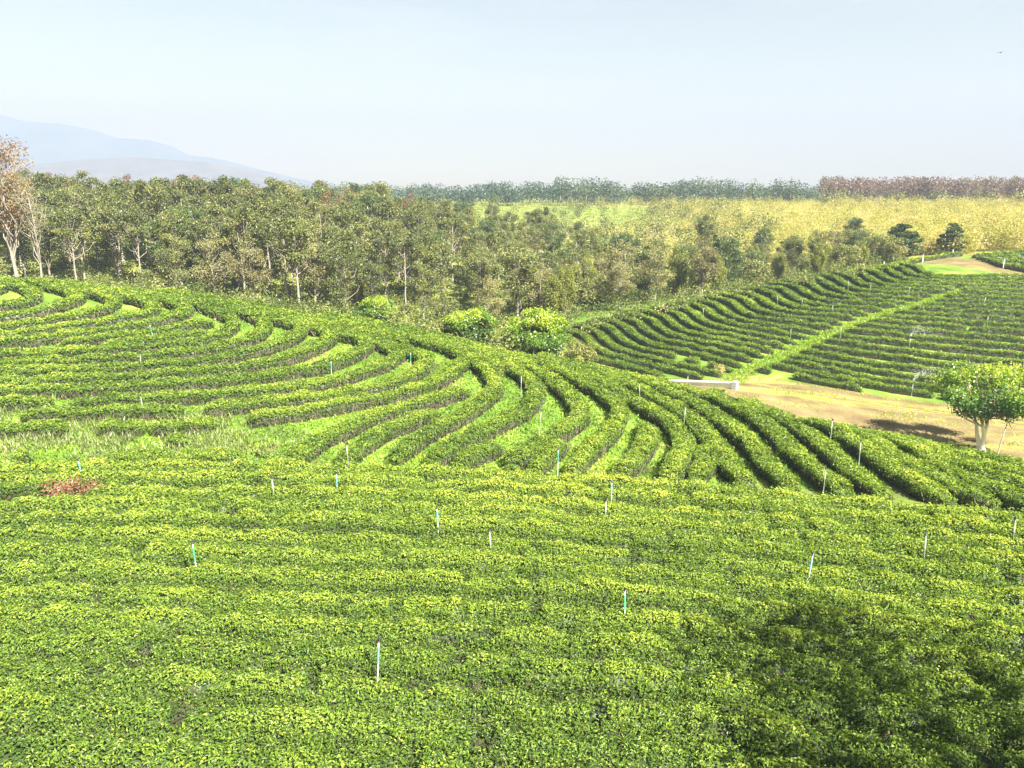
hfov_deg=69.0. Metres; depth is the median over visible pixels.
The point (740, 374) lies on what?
path grass
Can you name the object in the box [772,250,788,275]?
bamboo clump
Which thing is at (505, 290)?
dry tree
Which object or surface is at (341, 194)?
dry tree
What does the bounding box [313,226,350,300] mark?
broadleaf tree
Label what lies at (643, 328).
tea hedge
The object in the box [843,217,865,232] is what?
evergreen tree
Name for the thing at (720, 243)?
evergreen tree
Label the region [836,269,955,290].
tea hedge
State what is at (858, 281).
tea hedge
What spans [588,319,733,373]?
tea hedge
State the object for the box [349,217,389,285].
broadleaf tree
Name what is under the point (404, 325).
tea hedge
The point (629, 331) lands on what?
tea hedge
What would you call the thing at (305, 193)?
slender tree
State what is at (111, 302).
tea hedge
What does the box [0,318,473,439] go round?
tea hedge
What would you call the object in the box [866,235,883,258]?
evergreen tree
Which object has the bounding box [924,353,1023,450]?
mango tree
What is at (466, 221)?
broadleaf tree
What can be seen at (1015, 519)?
sprinkler
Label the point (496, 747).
tea hedge
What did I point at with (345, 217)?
slender tree
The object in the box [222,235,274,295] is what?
dry tree
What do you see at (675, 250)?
bamboo clump
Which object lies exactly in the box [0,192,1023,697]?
ground
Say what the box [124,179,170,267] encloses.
slender tree
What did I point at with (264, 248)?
broadleaf tree
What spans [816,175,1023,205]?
reddish wood
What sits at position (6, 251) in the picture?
slender tree
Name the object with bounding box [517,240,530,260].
slender tree
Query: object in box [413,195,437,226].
broadleaf tree
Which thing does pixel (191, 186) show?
slender tree
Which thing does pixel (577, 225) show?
broadleaf tree
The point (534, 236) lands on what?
slender tree
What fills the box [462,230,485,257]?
broadleaf tree
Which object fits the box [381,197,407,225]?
broadleaf tree
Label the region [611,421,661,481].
tea hedge
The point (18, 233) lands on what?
slender tree
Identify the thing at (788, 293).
tea hedge
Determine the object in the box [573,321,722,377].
tea hedge
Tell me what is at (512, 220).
slender tree
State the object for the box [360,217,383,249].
broadleaf tree
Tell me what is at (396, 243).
slender tree
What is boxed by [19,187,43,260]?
dry tree
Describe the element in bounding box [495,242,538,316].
broadleaf tree
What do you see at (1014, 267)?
tea hedge
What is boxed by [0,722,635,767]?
tea hedge
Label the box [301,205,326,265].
broadleaf tree
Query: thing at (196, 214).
evergreen tree
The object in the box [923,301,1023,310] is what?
tea hedge
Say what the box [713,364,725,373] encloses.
dry bush
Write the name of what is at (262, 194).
broadleaf tree
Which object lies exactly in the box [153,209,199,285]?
broadleaf tree
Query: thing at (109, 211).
slender tree
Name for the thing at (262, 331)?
tea hedge
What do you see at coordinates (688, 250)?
evergreen tree
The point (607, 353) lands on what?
tea hedge
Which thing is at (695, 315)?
tea hedge
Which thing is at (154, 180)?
slender tree
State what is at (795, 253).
broadleaf tree
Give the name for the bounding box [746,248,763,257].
broadleaf tree
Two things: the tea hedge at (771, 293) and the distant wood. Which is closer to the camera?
the tea hedge at (771, 293)
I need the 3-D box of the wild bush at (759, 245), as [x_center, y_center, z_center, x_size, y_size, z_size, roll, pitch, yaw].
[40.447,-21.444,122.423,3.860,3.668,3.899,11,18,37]
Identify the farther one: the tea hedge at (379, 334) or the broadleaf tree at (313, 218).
the broadleaf tree at (313, 218)
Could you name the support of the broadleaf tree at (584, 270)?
on the ground at (966, 264)
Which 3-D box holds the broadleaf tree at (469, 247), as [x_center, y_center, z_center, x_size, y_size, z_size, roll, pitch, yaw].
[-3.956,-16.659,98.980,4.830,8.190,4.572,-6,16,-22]
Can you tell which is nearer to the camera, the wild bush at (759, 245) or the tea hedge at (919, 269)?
the tea hedge at (919, 269)
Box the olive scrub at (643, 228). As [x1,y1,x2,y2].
[405,191,787,264]
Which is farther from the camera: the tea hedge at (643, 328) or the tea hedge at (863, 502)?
the tea hedge at (643, 328)
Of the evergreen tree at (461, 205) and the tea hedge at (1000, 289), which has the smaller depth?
the tea hedge at (1000, 289)
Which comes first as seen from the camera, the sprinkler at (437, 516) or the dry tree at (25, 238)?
the sprinkler at (437, 516)
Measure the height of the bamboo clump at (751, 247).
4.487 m
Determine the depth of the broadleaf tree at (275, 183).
106.58 m
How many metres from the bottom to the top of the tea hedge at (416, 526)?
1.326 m
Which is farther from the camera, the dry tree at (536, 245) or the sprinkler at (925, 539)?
the dry tree at (536, 245)
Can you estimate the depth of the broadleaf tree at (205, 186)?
116.83 m
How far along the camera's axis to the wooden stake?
37.90 m
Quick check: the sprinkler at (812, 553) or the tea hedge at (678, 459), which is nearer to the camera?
the sprinkler at (812, 553)
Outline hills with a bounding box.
[0,157,310,189]
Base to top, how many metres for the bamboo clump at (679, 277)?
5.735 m
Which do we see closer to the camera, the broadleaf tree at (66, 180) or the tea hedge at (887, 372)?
the tea hedge at (887, 372)
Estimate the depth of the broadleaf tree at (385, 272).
90.04 m
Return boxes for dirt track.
[689,375,1023,458]
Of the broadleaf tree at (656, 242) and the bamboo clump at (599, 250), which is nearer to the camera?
the broadleaf tree at (656, 242)
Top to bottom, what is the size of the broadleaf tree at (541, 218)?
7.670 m
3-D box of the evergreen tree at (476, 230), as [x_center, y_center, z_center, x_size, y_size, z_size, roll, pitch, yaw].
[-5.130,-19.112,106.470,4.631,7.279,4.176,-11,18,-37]
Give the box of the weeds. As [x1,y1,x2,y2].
[0,353,318,463]
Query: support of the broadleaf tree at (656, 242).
on the ground at (966, 264)
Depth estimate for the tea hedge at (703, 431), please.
34.34 m
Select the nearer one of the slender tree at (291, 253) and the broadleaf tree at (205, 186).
the slender tree at (291, 253)
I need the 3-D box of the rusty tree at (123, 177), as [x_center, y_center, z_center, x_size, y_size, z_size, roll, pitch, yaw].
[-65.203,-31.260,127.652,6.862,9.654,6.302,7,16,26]
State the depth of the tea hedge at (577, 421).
34.48 m
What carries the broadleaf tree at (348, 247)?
on the ground at (966, 264)
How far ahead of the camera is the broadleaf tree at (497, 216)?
128.14 m
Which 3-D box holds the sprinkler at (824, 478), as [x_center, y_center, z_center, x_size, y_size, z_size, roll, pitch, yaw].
[11.639,3.704,27.793,0.070,1.360,0.228,1,16,7]
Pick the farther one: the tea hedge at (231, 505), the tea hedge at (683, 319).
the tea hedge at (683, 319)
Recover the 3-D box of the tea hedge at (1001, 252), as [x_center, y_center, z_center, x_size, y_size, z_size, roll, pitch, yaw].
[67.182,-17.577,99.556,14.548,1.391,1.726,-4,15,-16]
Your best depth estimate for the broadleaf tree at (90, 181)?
118.33 m
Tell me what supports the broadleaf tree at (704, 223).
on the ground at (966, 264)
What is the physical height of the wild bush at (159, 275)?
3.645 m
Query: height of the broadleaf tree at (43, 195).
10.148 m
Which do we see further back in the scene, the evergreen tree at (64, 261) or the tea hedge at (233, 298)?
the evergreen tree at (64, 261)
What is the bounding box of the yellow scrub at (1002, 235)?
[601,194,1023,265]
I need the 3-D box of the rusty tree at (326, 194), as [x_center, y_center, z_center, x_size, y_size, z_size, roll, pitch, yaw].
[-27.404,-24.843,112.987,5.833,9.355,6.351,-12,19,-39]
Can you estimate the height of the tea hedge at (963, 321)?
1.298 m
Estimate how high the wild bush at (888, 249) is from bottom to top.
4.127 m
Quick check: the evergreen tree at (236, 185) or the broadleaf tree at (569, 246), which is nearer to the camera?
the broadleaf tree at (569, 246)
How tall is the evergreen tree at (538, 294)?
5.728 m
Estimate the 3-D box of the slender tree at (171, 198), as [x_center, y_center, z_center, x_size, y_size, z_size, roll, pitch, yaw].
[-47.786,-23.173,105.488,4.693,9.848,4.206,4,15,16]
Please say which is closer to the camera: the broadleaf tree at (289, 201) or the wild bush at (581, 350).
the wild bush at (581, 350)
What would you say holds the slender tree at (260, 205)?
on the ground at (966, 264)
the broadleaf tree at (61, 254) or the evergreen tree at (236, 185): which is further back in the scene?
the evergreen tree at (236, 185)
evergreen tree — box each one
[33,185,76,250]
[38,206,83,271]
[107,178,129,188]
[119,217,178,278]
[154,201,218,278]
[177,191,206,222]
[211,181,244,218]
[215,176,249,198]
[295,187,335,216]
[338,198,377,259]
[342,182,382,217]
[350,191,394,235]
[385,205,428,236]
[405,198,419,218]
[414,232,453,296]
[452,200,471,245]
[461,226,485,245]
[472,218,497,247]
[527,263,556,310]
[539,220,568,259]
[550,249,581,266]
[595,241,624,261]
[605,231,644,275]
[627,249,667,299]
[668,243,696,283]
[706,247,734,279]
[708,235,744,290]
[740,251,769,278]
[750,227,775,250]
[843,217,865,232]
[845,230,869,245]
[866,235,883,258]
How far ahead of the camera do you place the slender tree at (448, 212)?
111.42 m
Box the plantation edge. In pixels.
[817,188,1023,205]
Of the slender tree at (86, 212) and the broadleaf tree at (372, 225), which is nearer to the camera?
the slender tree at (86, 212)
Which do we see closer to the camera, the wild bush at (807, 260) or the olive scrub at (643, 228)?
the wild bush at (807, 260)
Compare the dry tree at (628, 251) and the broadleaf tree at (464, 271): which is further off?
the dry tree at (628, 251)
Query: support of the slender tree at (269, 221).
on the ground at (966, 264)
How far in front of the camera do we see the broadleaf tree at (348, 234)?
82.20 m
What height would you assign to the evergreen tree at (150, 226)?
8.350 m
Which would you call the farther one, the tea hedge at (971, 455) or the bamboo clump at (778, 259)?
the bamboo clump at (778, 259)
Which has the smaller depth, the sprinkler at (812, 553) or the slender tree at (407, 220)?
the sprinkler at (812, 553)
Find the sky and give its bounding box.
[0,0,1023,191]
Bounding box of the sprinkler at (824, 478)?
[823,466,826,493]
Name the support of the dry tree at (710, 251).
on the ground at (966, 264)
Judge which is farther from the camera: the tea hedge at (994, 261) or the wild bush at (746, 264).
the wild bush at (746, 264)
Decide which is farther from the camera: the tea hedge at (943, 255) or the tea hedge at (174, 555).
the tea hedge at (943, 255)
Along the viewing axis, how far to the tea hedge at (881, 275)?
80.89 m
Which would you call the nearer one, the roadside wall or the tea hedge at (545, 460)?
the tea hedge at (545, 460)
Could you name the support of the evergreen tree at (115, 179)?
on the ground at (966, 264)
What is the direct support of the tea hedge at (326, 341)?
on the ground at (966, 264)
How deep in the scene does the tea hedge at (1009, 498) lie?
29.69 m
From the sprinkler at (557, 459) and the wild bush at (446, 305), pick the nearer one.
the sprinkler at (557, 459)
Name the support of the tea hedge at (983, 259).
on the ground at (966, 264)
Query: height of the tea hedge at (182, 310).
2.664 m
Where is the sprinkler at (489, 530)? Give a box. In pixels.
[488,527,490,549]
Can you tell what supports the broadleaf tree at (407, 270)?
on the ground at (966, 264)
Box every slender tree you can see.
[0,207,19,274]
[2,196,30,269]
[46,203,91,278]
[56,183,91,261]
[58,204,102,281]
[84,185,128,273]
[92,202,134,281]
[94,180,130,263]
[112,203,152,272]
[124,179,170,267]
[131,176,168,219]
[161,177,176,213]
[161,186,188,223]
[167,174,211,211]
[205,174,234,219]
[221,204,260,293]
[223,179,259,209]
[243,193,286,290]
[260,211,308,303]
[269,217,317,304]
[291,190,318,216]
[328,201,354,270]
[332,204,371,272]
[370,196,403,268]
[370,231,399,301]
[386,232,427,317]
[390,208,416,233]
[405,229,435,300]
[433,206,451,255]
[436,214,471,281]
[475,231,503,260]
[484,204,500,220]
[501,211,518,235]
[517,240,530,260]
[524,210,536,248]
[525,228,540,255]
[526,222,550,259]
[531,206,556,252]
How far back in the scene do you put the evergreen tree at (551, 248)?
119.69 m
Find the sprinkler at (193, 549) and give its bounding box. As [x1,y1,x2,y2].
[189,539,196,565]
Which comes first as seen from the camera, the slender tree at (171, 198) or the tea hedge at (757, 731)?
the tea hedge at (757, 731)
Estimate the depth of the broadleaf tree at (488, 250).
89.92 m
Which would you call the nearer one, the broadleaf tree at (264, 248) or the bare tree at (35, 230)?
the bare tree at (35, 230)
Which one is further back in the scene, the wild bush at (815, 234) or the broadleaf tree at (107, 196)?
the wild bush at (815, 234)
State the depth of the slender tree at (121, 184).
97.05 m
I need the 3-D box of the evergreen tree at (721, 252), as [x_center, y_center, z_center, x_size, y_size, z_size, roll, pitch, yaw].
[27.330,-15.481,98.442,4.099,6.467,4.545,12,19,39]
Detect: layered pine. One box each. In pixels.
[880,223,924,256]
[936,222,968,251]
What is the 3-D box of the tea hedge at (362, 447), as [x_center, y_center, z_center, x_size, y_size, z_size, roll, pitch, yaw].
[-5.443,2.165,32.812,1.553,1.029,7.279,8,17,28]
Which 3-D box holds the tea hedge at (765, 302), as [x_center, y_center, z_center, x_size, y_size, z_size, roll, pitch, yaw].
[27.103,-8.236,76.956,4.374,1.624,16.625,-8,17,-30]
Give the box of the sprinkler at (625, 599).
[623,586,627,617]
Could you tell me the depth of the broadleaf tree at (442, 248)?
86.30 m
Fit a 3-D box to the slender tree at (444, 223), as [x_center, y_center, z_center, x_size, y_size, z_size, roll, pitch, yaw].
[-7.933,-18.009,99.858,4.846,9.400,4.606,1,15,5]
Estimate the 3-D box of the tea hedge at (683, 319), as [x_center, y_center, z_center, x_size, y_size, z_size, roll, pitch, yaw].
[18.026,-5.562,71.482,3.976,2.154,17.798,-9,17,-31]
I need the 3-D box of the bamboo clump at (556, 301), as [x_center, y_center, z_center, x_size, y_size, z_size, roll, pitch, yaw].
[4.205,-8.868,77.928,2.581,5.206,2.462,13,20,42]
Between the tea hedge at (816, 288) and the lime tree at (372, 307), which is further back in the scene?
the tea hedge at (816, 288)
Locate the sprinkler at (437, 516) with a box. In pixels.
[436,503,438,534]
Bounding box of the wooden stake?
[998,423,1007,453]
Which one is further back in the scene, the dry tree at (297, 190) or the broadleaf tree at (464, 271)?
the dry tree at (297, 190)
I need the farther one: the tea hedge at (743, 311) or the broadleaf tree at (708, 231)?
the broadleaf tree at (708, 231)
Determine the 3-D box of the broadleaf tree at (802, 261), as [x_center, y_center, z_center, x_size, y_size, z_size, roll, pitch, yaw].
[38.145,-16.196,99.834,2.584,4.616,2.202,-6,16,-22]
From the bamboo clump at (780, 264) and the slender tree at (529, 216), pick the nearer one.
the bamboo clump at (780, 264)
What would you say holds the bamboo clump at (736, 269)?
on the ground at (966, 264)
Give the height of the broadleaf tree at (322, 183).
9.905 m
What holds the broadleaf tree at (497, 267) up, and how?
on the ground at (966, 264)
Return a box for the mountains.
[0,115,338,187]
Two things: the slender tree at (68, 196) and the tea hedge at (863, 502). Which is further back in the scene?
the slender tree at (68, 196)
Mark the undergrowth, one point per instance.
(666, 297)
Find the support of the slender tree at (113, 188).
on the ground at (966, 264)
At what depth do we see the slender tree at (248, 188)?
106.34 m
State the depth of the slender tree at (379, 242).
83.78 m
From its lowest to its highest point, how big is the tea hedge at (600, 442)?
2.093 m
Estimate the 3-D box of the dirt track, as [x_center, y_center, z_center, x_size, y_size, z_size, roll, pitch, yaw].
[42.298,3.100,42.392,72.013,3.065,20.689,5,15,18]
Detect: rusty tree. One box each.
[119,173,135,183]
[317,190,350,217]
[401,193,427,220]
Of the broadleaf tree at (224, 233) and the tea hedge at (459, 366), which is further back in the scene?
the broadleaf tree at (224, 233)
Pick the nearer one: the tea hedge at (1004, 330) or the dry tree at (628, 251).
the tea hedge at (1004, 330)
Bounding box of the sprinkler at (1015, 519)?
[1012,515,1017,539]
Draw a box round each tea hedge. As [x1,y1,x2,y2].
[0,275,86,322]
[0,276,43,311]
[0,276,123,329]
[0,278,9,295]
[0,279,162,336]
[0,279,193,349]
[0,283,241,359]
[0,286,273,366]
[0,287,308,379]
[0,291,340,386]
[0,296,375,399]
[0,302,405,411]
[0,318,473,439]
[0,454,1023,527]
[0,465,1023,543]
[0,491,1023,572]
[0,504,1023,593]
[0,520,1023,611]
[0,535,1023,633]
[0,554,1023,662]
[0,579,1023,685]
[0,597,1023,717]
[0,620,1023,759]
[0,651,1023,767]
[0,680,947,767]
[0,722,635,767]
[6,447,268,466]
[17,313,434,422]
[56,317,214,347]
[82,479,1023,555]
[102,328,209,345]
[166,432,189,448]
[173,288,307,317]
[236,300,398,343]
[249,300,410,345]
[283,385,472,465]
[315,311,504,465]
[328,312,507,376]
[334,408,444,466]
[341,313,526,367]
[351,316,546,468]
[378,321,592,470]
[411,328,630,477]
[451,439,505,472]
[516,352,697,483]
[526,438,569,476]
[535,351,758,491]
[561,332,665,377]
[565,325,704,379]
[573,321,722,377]
[578,361,801,495]
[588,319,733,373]
[599,315,743,368]
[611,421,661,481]
[612,313,754,362]
[624,310,764,358]
[636,372,856,500]
[638,307,774,354]
[651,305,787,349]
[662,302,797,345]
[676,299,809,339]
[687,444,719,484]
[689,297,819,335]
[702,294,833,330]
[703,387,893,501]
[714,292,842,325]
[729,289,856,321]
[741,286,869,316]
[755,284,882,312]
[756,365,863,391]
[767,281,897,308]
[770,361,991,401]
[780,357,1012,398]
[781,278,908,305]
[790,354,1023,390]
[792,275,923,301]
[797,416,957,506]
[801,347,990,380]
[807,273,933,297]
[810,342,1023,374]
[818,271,946,293]
[823,337,1023,366]
[832,331,1023,358]
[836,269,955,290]
[843,422,1001,511]
[845,267,1023,289]
[845,325,1023,350]
[854,321,1023,343]
[857,265,1023,285]
[866,428,1023,513]
[869,316,1023,336]
[875,264,1023,281]
[880,313,1023,328]
[882,251,963,267]
[885,261,1023,278]
[890,431,1023,494]
[894,308,1023,322]
[905,434,1023,477]
[909,303,1023,317]
[921,437,1023,469]
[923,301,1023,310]
[935,296,1023,306]
[943,292,1023,301]
[957,288,1023,295]
[959,285,1023,292]
[971,248,1023,258]
[976,252,1023,259]
[981,255,1023,261]
[985,258,1023,263]
[990,259,1023,265]
[995,260,1023,272]
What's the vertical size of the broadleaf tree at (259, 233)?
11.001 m
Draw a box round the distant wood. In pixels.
[85,176,1019,205]
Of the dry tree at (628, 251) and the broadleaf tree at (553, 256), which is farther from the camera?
the dry tree at (628, 251)
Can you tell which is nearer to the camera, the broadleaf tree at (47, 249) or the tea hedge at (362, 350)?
the tea hedge at (362, 350)
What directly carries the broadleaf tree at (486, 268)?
on the ground at (966, 264)
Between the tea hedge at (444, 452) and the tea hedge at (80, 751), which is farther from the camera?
the tea hedge at (444, 452)
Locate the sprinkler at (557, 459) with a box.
[555,447,558,475]
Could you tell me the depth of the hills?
1612.84 m
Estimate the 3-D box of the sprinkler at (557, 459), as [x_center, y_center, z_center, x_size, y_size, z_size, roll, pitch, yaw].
[1.754,3.133,28.826,0.228,1.450,0.070,0,12,-2]
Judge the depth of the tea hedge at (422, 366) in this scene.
36.06 m
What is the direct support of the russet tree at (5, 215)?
on the ground at (966, 264)
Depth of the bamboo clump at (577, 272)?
86.25 m
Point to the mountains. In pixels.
(46, 143)
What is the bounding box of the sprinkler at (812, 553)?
[808,551,814,581]
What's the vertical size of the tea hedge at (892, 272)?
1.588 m
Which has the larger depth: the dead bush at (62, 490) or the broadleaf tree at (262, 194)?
the broadleaf tree at (262, 194)
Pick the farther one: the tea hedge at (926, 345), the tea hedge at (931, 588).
the tea hedge at (926, 345)
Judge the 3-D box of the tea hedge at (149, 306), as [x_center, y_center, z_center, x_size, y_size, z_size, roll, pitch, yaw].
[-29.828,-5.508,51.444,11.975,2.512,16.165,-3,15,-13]
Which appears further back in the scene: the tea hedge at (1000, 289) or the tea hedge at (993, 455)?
the tea hedge at (1000, 289)
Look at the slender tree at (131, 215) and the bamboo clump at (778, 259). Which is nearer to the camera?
the slender tree at (131, 215)
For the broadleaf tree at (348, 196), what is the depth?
115.41 m
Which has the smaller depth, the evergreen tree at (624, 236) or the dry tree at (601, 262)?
the dry tree at (601, 262)
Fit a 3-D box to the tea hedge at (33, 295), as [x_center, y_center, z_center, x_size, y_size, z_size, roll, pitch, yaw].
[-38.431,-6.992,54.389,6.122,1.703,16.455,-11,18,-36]
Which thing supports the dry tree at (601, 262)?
on the ground at (966, 264)
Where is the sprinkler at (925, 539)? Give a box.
[923,532,927,557]
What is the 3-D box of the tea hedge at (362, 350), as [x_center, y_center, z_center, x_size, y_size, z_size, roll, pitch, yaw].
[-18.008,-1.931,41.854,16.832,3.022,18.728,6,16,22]
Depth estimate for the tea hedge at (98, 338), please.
44.88 m
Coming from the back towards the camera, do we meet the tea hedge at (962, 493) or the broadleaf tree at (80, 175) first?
the broadleaf tree at (80, 175)
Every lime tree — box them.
[355,294,397,321]
[440,305,498,344]
[499,306,569,355]
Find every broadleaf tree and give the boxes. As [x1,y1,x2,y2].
[0,173,24,196]
[0,197,42,275]
[13,168,34,185]
[19,188,60,262]
[23,210,61,276]
[25,171,65,205]
[39,207,90,273]
[46,173,75,205]
[53,190,92,256]
[68,169,108,224]
[81,176,107,204]
[84,190,140,277]
[124,180,146,235]
[125,194,152,238]
[151,232,191,286]
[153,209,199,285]
[163,183,204,265]
[179,213,229,288]
[184,178,207,234]
[199,203,234,282]
[201,187,222,223]
[201,192,243,222]
[214,224,252,291]
[223,204,269,287]
[253,189,280,259]
[257,177,289,242]
[259,212,273,272]
[266,177,299,246]
[266,185,296,271]
[268,196,306,281]
[274,185,305,236]
[281,216,319,301]
[301,199,339,265]
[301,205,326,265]
[307,202,329,237]
[311,179,338,197]
[311,183,328,191]
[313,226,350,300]
[317,228,370,310]
[317,240,366,312]
[337,191,360,223]
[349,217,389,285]
[357,260,387,298]
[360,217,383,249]
[361,216,395,286]
[362,181,393,217]
[368,230,402,295]
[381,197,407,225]
[383,219,409,282]
[393,234,414,296]
[402,200,433,237]
[403,262,439,318]
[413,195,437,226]
[416,219,450,286]
[422,240,461,309]
[428,199,459,228]
[448,222,473,275]
[455,214,474,257]
[456,245,495,297]
[459,206,476,247]
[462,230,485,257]
[466,232,498,264]
[466,247,493,309]
[471,246,495,280]
[474,252,501,311]
[491,220,512,270]
[492,213,501,225]
[494,230,510,281]
[495,240,524,300]
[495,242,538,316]
[514,220,538,249]
[531,213,557,247]
[533,252,562,295]
[534,250,562,283]
[559,227,596,261]
[565,222,586,244]
[565,250,593,304]
[636,235,669,272]
[695,214,715,244]
[696,228,717,265]
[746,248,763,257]
[776,237,796,262]
[784,234,807,274]
[788,247,805,278]
[807,237,824,252]
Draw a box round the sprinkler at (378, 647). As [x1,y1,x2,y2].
[377,634,379,681]
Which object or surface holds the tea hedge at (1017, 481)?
on the ground at (966, 264)
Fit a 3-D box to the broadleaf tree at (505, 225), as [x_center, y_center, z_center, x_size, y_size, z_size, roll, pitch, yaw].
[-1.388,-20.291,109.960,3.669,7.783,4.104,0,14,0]
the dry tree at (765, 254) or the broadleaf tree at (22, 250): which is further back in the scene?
the dry tree at (765, 254)
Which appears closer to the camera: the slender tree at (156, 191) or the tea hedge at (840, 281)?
the tea hedge at (840, 281)
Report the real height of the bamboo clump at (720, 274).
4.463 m
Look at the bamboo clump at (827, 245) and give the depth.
114.16 m
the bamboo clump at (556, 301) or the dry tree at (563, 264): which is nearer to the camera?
the bamboo clump at (556, 301)
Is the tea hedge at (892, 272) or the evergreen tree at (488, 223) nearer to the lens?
the tea hedge at (892, 272)
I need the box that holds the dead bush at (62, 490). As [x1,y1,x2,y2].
[34,474,107,500]
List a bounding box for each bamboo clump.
[346,267,369,314]
[540,273,566,313]
[554,262,578,314]
[564,263,583,303]
[577,252,597,290]
[586,225,600,254]
[593,241,611,269]
[651,245,669,279]
[653,236,668,251]
[665,250,689,296]
[668,244,682,272]
[688,253,707,290]
[711,258,727,290]
[730,256,746,287]
[744,243,758,252]
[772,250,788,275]
[773,253,786,279]
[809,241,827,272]
[823,243,829,255]
[825,244,835,267]
[854,238,869,265]
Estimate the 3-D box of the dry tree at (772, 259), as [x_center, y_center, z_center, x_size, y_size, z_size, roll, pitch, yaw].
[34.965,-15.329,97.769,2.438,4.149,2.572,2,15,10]
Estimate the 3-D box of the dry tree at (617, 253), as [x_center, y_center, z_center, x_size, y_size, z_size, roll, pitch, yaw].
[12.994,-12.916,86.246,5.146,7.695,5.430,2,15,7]
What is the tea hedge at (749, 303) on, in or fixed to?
on the ground at (966, 264)
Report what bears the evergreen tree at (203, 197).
on the ground at (966, 264)
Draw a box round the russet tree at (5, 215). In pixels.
[0,134,40,276]
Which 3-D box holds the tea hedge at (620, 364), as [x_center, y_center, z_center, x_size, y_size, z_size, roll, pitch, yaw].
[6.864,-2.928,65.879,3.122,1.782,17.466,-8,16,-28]
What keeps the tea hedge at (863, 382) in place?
on the ground at (966, 264)
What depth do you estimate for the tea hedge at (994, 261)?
91.34 m
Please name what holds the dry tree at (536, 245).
on the ground at (966, 264)
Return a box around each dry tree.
[4,177,33,197]
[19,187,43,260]
[78,193,110,266]
[188,231,238,291]
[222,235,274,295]
[283,229,334,304]
[286,180,307,192]
[334,185,362,202]
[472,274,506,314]
[501,267,531,314]
[515,233,541,265]
[526,260,555,308]
[557,259,574,275]
[590,252,615,286]
[602,239,643,304]
[603,257,636,308]
[620,238,642,260]
[637,245,673,301]
[681,236,721,296]
[762,247,771,266]
[770,251,787,281]
[823,226,846,248]
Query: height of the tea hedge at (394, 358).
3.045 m
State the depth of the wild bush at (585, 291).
83.82 m
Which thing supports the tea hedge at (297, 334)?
on the ground at (966, 264)
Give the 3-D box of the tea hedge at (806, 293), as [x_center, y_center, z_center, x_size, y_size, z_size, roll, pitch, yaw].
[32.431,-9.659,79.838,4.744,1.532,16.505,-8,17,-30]
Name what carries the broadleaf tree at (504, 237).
on the ground at (966, 264)
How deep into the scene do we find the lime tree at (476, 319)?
56.85 m
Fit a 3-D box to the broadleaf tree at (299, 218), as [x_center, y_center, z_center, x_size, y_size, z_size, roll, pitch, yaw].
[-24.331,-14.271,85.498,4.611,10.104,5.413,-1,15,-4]
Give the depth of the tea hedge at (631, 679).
16.29 m
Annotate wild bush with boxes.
[0,257,11,275]
[132,269,174,288]
[430,299,461,320]
[559,339,598,362]
[575,273,618,308]
[617,263,641,284]
[735,257,766,284]
[754,242,771,258]
[786,253,821,273]
[808,228,835,244]
[828,243,866,269]
[839,228,873,244]
[865,234,909,262]
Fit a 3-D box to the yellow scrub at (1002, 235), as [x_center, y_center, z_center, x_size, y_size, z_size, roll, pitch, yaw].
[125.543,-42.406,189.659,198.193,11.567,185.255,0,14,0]
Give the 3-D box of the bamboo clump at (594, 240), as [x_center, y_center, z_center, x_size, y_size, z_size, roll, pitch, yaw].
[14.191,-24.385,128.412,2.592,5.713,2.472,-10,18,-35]
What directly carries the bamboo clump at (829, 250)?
on the ground at (966, 264)
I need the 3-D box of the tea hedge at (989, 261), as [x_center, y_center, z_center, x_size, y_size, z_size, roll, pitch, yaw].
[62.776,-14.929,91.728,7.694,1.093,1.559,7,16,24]
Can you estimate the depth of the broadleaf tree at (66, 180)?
117.18 m
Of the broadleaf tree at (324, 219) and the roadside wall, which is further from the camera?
the broadleaf tree at (324, 219)
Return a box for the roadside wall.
[669,379,738,389]
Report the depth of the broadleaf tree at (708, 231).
116.50 m
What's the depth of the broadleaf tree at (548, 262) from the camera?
82.18 m
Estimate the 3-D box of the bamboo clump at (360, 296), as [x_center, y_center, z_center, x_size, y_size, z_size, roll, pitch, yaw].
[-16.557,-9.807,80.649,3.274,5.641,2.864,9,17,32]
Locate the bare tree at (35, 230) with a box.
[5,175,50,277]
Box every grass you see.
[707,376,1023,445]
[711,289,959,382]
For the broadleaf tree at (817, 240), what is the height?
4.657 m
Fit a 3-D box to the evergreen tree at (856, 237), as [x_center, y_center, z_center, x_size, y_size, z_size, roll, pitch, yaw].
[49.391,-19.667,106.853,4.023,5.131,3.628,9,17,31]
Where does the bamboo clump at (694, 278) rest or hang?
on the ground at (966, 264)
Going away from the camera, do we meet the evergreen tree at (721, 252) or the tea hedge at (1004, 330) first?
the tea hedge at (1004, 330)
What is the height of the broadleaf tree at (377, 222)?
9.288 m
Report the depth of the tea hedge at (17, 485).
26.42 m
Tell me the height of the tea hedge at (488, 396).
2.787 m
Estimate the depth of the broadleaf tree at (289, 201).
91.25 m
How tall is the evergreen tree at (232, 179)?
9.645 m
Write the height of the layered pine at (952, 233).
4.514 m
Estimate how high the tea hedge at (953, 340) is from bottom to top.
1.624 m
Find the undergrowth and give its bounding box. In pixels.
[0,241,907,358]
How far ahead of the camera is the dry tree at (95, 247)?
97.30 m
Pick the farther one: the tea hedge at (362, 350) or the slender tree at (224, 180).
the slender tree at (224, 180)
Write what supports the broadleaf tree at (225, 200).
on the ground at (966, 264)
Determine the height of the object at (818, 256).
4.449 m

